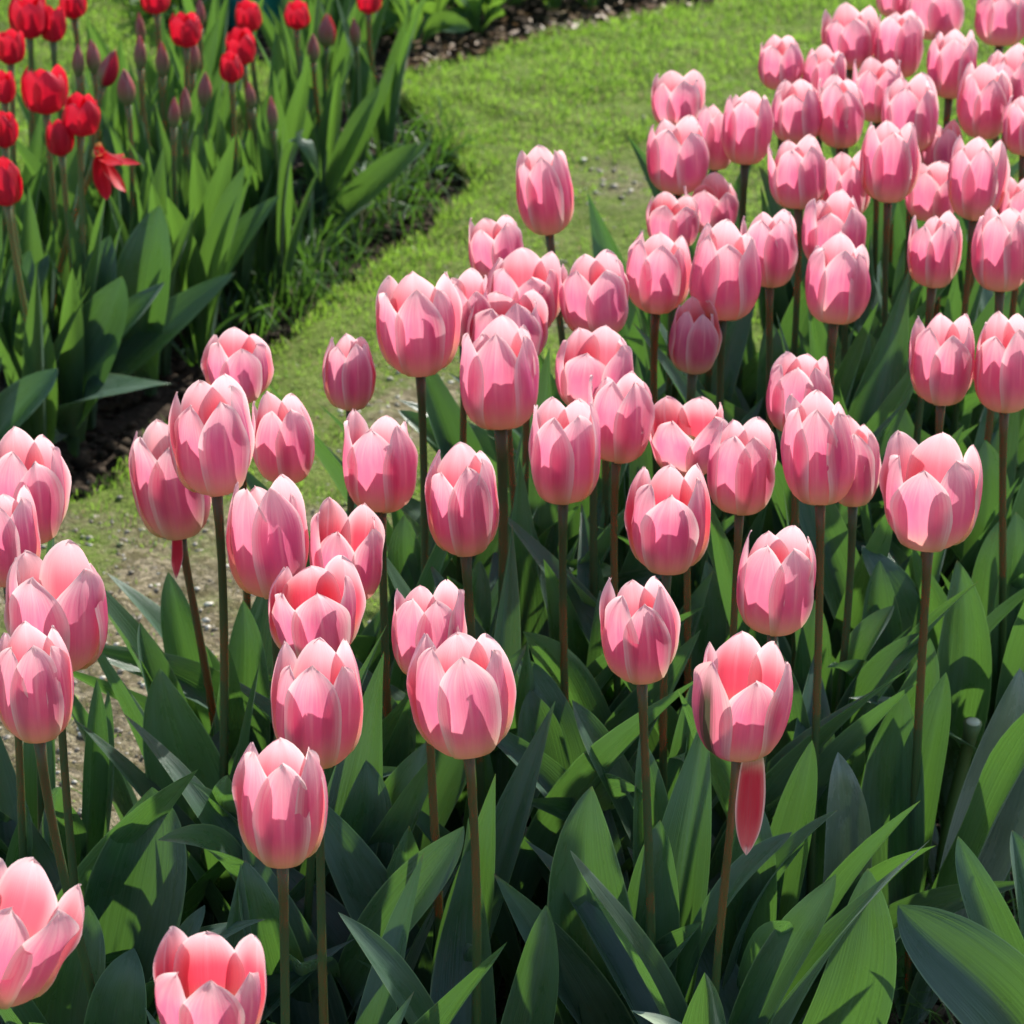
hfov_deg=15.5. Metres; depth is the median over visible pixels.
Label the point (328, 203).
strap leaf clump
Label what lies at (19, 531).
pink tulip
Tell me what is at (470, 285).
pink tulip
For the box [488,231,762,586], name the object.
pink tulip
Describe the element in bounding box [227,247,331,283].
strap leaf clump
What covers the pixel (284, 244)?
tulip bud
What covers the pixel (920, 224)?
leafy tulip
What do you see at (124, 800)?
leafy tulip
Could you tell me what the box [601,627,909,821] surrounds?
leafy tulip
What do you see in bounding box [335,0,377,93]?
leafy tulip
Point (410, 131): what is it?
strap leaf clump
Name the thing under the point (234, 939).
leafy tulip
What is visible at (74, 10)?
red tulip
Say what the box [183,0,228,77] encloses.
leafy tulip
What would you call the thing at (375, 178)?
red tulip
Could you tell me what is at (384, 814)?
pink tulip
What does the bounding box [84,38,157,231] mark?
leafy tulip
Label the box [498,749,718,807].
leafy tulip
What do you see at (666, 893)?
pink tulip
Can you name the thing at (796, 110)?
pink tulip
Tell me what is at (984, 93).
pink tulip
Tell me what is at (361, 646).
leafy tulip
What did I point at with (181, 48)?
leafy tulip
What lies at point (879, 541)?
leafy tulip
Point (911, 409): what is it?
leafy tulip
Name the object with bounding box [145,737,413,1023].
pink tulip
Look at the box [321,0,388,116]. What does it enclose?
leafy tulip
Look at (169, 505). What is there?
pink tulip
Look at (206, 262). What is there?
leafy tulip
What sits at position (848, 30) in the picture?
pink tulip
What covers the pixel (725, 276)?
pink tulip
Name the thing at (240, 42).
red tulip
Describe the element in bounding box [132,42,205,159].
tulip bud
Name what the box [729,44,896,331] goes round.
pink tulip
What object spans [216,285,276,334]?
strap leaf clump
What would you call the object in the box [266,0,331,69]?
leafy tulip
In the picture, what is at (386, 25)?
leafy plant
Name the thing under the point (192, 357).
strap leaf clump
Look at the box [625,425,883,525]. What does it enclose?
leafy tulip
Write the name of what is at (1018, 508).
leafy tulip
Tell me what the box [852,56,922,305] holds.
pink tulip
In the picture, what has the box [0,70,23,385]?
red tulip
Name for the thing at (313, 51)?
tulip bud
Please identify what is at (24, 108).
leafy tulip
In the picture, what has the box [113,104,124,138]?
leafy tulip
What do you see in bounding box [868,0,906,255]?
pink tulip
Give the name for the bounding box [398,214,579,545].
pink tulip
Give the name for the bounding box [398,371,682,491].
leafy tulip
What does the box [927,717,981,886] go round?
cut tulip stalk
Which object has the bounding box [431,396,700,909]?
pink tulip
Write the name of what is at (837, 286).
pink tulip
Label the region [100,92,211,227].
leafy tulip
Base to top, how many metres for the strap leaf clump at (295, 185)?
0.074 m
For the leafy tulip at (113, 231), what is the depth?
3.63 m
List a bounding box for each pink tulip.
[0,426,113,873]
[0,484,196,1023]
[0,620,353,1023]
[0,857,84,1008]
[4,539,264,1023]
[54,419,273,755]
[73,391,408,762]
[77,473,386,1023]
[97,373,258,926]
[102,333,482,708]
[106,327,409,735]
[123,555,463,1022]
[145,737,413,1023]
[153,926,266,1023]
[190,497,525,1022]
[219,409,425,780]
[270,271,525,722]
[271,637,506,1023]
[315,442,692,998]
[319,289,658,580]
[324,579,554,995]
[338,632,558,1023]
[387,268,660,612]
[387,314,706,695]
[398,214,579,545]
[401,249,733,581]
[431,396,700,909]
[447,247,578,589]
[449,191,754,436]
[486,144,649,545]
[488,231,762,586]
[493,576,791,1023]
[497,463,908,881]
[508,396,801,767]
[523,371,681,871]
[525,631,930,1023]
[528,325,712,704]
[531,416,918,855]
[542,115,708,400]
[567,297,847,711]
[587,69,751,371]
[598,219,908,553]
[618,104,758,409]
[620,78,891,355]
[622,525,920,1023]
[628,35,870,404]
[632,209,913,550]
[663,134,964,431]
[678,389,935,918]
[680,172,801,404]
[706,351,977,713]
[721,90,809,543]
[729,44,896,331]
[758,72,974,390]
[766,415,1023,788]
[771,231,963,633]
[773,206,1023,584]
[776,188,977,534]
[776,313,991,817]
[798,119,994,435]
[808,150,934,425]
[817,74,921,339]
[821,2,919,268]
[830,0,1018,252]
[835,210,972,595]
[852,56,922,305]
[853,61,1011,324]
[854,119,1023,425]
[861,430,1023,1023]
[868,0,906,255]
[873,135,1011,587]
[874,8,923,298]
[879,161,979,443]
[880,43,1023,294]
[889,311,1023,736]
[911,95,1023,435]
[922,28,1023,323]
[944,176,1023,508]
[974,0,1023,146]
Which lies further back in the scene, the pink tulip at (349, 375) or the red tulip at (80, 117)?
the red tulip at (80, 117)
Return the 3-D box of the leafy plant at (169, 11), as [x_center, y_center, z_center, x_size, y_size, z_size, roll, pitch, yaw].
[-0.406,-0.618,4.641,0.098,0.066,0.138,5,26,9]
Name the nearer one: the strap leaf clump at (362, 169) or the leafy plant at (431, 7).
the strap leaf clump at (362, 169)
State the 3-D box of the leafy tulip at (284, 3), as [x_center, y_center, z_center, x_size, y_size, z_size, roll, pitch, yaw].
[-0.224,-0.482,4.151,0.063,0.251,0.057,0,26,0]
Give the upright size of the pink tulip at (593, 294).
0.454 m
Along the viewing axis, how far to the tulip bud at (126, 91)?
3.69 m
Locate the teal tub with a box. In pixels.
[228,0,281,27]
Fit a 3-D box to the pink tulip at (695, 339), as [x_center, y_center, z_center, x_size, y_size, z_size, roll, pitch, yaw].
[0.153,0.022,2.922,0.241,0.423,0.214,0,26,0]
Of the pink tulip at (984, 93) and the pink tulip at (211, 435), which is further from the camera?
the pink tulip at (984, 93)
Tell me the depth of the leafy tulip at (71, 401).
3.51 m
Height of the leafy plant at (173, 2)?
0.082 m
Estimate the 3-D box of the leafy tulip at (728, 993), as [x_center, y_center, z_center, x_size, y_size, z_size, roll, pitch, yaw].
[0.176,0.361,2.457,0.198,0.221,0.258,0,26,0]
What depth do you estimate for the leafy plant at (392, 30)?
4.65 m
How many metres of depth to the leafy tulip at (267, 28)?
4.26 m
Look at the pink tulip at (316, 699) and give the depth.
2.25 m
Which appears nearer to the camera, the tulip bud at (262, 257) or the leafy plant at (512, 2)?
the tulip bud at (262, 257)
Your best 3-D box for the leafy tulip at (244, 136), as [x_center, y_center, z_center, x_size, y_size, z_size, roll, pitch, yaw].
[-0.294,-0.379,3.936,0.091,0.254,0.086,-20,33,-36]
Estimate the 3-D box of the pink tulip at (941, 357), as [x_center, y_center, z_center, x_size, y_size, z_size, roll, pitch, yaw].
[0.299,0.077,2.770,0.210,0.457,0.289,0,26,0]
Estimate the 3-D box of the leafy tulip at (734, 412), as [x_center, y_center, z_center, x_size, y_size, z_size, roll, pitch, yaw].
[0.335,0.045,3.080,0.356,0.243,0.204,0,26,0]
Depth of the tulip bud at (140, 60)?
3.80 m
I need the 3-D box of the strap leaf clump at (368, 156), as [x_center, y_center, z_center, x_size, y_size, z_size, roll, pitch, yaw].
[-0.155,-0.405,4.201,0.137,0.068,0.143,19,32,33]
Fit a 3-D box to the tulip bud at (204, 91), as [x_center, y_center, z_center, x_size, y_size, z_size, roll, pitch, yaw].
[-0.294,-0.327,3.820,0.053,0.262,0.159,12,29,24]
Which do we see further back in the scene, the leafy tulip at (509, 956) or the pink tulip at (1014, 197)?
the pink tulip at (1014, 197)
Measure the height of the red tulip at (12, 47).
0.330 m
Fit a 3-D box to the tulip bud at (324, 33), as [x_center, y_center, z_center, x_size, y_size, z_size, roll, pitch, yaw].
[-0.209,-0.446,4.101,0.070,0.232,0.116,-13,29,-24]
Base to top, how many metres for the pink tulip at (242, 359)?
0.450 m
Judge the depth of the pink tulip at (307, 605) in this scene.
2.43 m
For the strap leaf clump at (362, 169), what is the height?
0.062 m
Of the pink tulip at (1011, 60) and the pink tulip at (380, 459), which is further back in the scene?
the pink tulip at (1011, 60)
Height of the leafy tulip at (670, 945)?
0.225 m
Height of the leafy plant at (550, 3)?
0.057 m
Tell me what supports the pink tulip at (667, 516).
on the ground at (150, 411)
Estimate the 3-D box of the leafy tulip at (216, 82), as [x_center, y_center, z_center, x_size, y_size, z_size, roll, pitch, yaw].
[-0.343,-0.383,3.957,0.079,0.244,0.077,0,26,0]
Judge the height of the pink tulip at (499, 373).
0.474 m
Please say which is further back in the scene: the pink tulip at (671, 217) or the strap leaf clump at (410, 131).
the strap leaf clump at (410, 131)
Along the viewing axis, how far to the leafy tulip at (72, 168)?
3.65 m
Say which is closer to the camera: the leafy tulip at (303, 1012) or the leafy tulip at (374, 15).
the leafy tulip at (303, 1012)
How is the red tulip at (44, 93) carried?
on the ground at (150, 411)
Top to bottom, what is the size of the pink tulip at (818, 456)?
0.492 m
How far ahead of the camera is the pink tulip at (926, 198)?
3.08 m
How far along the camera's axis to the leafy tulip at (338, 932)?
2.46 m
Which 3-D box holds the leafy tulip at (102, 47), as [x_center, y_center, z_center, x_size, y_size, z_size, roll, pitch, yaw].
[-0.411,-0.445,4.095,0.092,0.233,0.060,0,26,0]
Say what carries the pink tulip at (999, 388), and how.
on the ground at (150, 411)
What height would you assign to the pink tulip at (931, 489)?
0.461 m
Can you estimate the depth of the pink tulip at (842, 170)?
3.04 m
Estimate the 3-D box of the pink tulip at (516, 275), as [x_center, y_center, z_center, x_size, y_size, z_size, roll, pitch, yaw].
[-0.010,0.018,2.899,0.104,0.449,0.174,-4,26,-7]
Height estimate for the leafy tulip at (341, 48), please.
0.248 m
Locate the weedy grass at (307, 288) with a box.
[218,80,509,341]
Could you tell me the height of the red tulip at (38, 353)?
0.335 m
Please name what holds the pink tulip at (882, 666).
on the ground at (150, 411)
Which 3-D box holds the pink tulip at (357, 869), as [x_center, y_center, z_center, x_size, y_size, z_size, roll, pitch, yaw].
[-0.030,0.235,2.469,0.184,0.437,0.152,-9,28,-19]
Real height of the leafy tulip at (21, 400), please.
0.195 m
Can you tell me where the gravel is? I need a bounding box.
[0,115,736,815]
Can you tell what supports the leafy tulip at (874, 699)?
on the ground at (150, 411)
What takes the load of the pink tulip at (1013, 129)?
on the ground at (150, 411)
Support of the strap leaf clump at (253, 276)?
on the ground at (150, 411)
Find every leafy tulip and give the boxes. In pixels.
[0,206,11,321]
[0,255,48,370]
[0,287,90,427]
[0,355,57,440]
[0,730,240,925]
[7,259,169,456]
[16,67,90,122]
[20,135,79,247]
[26,60,105,254]
[72,596,396,820]
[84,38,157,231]
[85,165,134,264]
[86,12,171,97]
[86,21,157,112]
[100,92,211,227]
[105,772,213,963]
[108,148,194,396]
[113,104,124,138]
[123,132,253,367]
[138,150,201,375]
[144,5,219,132]
[150,63,222,137]
[155,859,329,1023]
[165,29,182,54]
[167,0,224,90]
[168,36,260,164]
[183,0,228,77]
[185,0,263,97]
[225,865,251,949]
[234,774,495,1023]
[241,838,460,1023]
[247,471,376,663]
[250,0,320,102]
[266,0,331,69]
[268,506,537,815]
[269,385,625,554]
[279,0,332,178]
[308,0,359,96]
[321,0,340,79]
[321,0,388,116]
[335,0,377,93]
[351,787,539,1014]
[352,551,453,703]
[354,656,612,839]
[355,958,582,1023]
[362,552,683,907]
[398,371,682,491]
[416,810,632,993]
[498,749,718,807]
[521,756,851,889]
[533,461,748,543]
[567,462,727,607]
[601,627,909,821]
[603,809,702,999]
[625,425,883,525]
[627,847,924,1023]
[659,301,878,533]
[701,390,1023,577]
[708,515,911,667]
[711,834,1014,1023]
[839,387,945,584]
[848,325,931,443]
[849,696,976,755]
[856,478,1023,587]
[870,261,980,434]
[881,459,963,559]
[888,286,944,314]
[888,554,959,828]
[897,830,1023,1023]
[904,198,925,227]
[940,572,949,589]
[965,233,1019,468]
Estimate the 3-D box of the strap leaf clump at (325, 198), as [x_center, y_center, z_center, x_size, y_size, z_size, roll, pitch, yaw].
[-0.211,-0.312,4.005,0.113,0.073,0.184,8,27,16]
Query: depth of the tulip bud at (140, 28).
3.85 m
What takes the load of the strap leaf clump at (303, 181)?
on the ground at (150, 411)
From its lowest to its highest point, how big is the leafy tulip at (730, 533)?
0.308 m
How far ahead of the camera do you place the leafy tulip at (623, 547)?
2.94 m
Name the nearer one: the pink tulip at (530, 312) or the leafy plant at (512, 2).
the pink tulip at (530, 312)
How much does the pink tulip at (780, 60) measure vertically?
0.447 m
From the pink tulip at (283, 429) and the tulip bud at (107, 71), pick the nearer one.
the pink tulip at (283, 429)
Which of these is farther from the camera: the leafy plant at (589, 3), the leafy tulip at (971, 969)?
the leafy plant at (589, 3)
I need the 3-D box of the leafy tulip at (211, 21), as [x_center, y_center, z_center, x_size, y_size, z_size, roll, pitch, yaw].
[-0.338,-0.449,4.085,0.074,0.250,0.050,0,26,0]
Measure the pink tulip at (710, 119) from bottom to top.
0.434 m
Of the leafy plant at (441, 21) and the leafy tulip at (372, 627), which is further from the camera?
the leafy plant at (441, 21)
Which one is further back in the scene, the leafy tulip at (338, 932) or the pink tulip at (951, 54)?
the pink tulip at (951, 54)
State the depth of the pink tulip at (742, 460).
2.55 m
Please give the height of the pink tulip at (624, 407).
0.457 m
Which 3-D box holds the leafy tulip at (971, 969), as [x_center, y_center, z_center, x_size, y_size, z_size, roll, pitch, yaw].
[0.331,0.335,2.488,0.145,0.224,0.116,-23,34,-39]
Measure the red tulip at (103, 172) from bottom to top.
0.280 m
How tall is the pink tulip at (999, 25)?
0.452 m
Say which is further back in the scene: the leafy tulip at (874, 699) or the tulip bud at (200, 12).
the tulip bud at (200, 12)
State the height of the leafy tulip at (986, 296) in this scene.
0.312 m
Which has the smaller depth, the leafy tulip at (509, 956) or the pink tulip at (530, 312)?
the leafy tulip at (509, 956)
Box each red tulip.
[0,0,57,238]
[0,28,45,215]
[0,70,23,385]
[0,110,127,443]
[0,156,57,444]
[11,64,89,295]
[18,142,139,342]
[41,5,112,172]
[42,0,113,226]
[42,92,164,429]
[46,119,235,399]
[116,0,173,150]
[150,12,212,168]
[208,27,255,296]
[215,50,274,313]
[220,0,308,167]
[284,0,431,230]
[336,0,424,155]
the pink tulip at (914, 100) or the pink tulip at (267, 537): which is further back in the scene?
the pink tulip at (914, 100)
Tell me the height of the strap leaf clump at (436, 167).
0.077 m
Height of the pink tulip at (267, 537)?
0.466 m
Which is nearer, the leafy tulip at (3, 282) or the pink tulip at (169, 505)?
the pink tulip at (169, 505)
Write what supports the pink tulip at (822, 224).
on the ground at (150, 411)
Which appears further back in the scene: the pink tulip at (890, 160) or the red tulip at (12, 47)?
the red tulip at (12, 47)
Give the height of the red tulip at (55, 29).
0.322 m
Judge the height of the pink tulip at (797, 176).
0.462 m
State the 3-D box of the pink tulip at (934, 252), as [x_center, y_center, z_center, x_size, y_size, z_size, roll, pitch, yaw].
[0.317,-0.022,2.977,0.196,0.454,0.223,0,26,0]
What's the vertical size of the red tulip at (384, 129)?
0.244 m
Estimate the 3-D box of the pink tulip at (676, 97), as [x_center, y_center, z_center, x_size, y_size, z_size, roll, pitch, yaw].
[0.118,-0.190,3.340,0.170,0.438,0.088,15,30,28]
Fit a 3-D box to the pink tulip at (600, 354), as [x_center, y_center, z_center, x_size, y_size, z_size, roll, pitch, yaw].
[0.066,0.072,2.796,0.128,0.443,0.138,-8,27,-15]
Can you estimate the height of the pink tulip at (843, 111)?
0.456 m
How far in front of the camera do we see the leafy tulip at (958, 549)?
3.02 m
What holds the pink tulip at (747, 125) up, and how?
on the ground at (150, 411)
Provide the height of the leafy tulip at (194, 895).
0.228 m
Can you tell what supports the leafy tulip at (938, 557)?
on the ground at (150, 411)
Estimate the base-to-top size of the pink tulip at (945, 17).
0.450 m
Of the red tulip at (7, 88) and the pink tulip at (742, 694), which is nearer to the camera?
the pink tulip at (742, 694)
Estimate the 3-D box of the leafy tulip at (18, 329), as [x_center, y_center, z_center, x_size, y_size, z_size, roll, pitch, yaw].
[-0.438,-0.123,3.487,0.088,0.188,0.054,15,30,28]
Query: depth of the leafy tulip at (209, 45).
4.04 m
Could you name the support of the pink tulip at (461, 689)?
on the ground at (150, 411)
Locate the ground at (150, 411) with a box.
[0,0,1015,1023]
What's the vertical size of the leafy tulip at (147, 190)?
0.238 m
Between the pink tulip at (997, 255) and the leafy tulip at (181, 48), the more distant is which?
the leafy tulip at (181, 48)
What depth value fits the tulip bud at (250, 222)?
3.72 m
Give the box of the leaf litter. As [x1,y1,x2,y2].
[388,0,692,74]
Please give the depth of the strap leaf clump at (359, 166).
4.14 m
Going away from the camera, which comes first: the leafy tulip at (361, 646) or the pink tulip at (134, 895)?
the pink tulip at (134, 895)
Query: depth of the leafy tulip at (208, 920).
2.50 m
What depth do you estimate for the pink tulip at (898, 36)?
3.32 m
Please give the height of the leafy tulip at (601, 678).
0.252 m
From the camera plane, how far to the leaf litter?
4.63 m
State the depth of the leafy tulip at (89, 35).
4.01 m
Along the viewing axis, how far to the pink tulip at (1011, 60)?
3.28 m
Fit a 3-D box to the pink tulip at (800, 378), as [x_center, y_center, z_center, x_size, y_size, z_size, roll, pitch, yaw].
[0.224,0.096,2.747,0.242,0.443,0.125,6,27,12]
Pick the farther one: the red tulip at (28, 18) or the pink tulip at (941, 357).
the red tulip at (28, 18)
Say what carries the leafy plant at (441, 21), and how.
on the ground at (150, 411)
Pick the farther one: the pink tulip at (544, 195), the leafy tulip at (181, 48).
the leafy tulip at (181, 48)
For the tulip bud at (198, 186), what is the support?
on the ground at (150, 411)
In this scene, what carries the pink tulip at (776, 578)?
on the ground at (150, 411)
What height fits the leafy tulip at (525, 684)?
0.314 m
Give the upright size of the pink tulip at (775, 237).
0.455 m
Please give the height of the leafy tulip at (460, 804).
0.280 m
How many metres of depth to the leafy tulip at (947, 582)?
2.85 m
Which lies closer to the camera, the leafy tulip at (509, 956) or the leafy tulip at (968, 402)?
the leafy tulip at (509, 956)
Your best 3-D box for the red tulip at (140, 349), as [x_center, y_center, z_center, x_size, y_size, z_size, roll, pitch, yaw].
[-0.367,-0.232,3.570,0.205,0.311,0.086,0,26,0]
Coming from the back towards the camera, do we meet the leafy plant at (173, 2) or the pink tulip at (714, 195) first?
the leafy plant at (173, 2)
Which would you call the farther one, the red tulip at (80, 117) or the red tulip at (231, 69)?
the red tulip at (231, 69)
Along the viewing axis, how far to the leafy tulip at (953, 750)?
2.77 m
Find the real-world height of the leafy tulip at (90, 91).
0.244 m
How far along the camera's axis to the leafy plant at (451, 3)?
4.73 m
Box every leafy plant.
[129,0,194,27]
[164,0,223,19]
[377,0,397,43]
[378,0,470,50]
[381,0,438,34]
[408,0,468,35]
[424,0,464,10]
[453,0,504,32]
[481,0,519,16]
[542,0,562,11]
[579,0,599,8]
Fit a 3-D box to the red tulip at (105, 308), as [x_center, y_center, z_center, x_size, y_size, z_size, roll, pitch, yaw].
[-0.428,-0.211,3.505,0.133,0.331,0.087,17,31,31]
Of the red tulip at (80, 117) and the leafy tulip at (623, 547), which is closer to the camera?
the leafy tulip at (623, 547)
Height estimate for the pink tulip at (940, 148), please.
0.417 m
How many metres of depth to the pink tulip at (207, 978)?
2.00 m
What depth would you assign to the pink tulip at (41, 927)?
2.03 m
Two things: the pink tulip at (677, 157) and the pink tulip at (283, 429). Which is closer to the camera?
the pink tulip at (283, 429)
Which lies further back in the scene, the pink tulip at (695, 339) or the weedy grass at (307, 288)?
the weedy grass at (307, 288)
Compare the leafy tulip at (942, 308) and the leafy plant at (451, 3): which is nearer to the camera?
the leafy tulip at (942, 308)
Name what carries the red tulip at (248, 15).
on the ground at (150, 411)
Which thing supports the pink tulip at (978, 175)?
on the ground at (150, 411)
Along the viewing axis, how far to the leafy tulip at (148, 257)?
3.58 m
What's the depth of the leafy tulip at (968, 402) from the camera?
3.11 m
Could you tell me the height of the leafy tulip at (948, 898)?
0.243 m
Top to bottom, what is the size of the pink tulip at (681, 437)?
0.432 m
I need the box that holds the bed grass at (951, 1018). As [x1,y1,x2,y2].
[55,764,1019,1023]
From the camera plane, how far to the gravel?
3.35 m
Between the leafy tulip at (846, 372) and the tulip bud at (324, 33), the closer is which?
the leafy tulip at (846, 372)
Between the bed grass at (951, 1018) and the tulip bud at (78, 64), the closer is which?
the bed grass at (951, 1018)
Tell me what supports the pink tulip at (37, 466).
on the ground at (150, 411)
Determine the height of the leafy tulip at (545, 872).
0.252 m
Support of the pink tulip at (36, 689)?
on the ground at (150, 411)
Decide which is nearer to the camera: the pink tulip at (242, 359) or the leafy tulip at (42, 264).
the pink tulip at (242, 359)
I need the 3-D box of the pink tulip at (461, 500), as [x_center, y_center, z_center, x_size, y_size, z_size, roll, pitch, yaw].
[-0.049,0.174,2.566,0.265,0.462,0.247,-15,30,-28]
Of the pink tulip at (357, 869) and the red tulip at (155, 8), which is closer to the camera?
the pink tulip at (357, 869)
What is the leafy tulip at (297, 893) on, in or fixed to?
on the ground at (150, 411)
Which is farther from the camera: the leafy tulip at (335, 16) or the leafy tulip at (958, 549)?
the leafy tulip at (335, 16)
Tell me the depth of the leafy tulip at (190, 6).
4.16 m
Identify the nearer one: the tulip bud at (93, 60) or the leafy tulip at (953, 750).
the leafy tulip at (953, 750)
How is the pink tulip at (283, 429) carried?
on the ground at (150, 411)
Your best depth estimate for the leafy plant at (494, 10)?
4.64 m
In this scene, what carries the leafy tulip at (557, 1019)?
on the ground at (150, 411)
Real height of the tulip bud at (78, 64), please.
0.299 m
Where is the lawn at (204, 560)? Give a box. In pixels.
[0,0,1023,829]
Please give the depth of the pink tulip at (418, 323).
2.71 m
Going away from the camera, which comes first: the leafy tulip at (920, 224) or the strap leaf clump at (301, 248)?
the leafy tulip at (920, 224)
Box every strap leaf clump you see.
[172,298,249,365]
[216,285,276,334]
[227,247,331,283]
[228,267,255,303]
[291,177,328,229]
[291,189,383,250]
[292,161,393,228]
[292,167,341,201]
[292,178,374,276]
[293,179,366,227]
[353,102,480,189]
[353,148,428,204]
[366,109,413,164]
[369,91,450,149]
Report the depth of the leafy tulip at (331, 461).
2.97 m
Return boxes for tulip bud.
[16,50,128,256]
[56,45,106,211]
[71,39,138,211]
[85,69,141,240]
[112,12,155,151]
[115,35,155,185]
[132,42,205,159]
[135,87,221,330]
[151,97,279,346]
[166,0,242,142]
[189,45,229,160]
[197,67,281,308]
[237,82,283,307]
[246,69,321,307]
[254,34,394,206]
[278,0,351,202]
[300,18,387,182]
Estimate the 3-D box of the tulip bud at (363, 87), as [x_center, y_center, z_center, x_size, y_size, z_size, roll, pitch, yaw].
[-0.173,-0.446,4.135,0.106,0.202,0.067,9,27,17]
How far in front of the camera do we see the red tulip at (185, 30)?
3.77 m
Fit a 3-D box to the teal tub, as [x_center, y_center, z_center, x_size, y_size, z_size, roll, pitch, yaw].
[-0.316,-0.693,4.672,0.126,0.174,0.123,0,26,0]
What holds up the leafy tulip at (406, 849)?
on the ground at (150, 411)
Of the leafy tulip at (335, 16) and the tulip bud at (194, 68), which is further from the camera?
the leafy tulip at (335, 16)

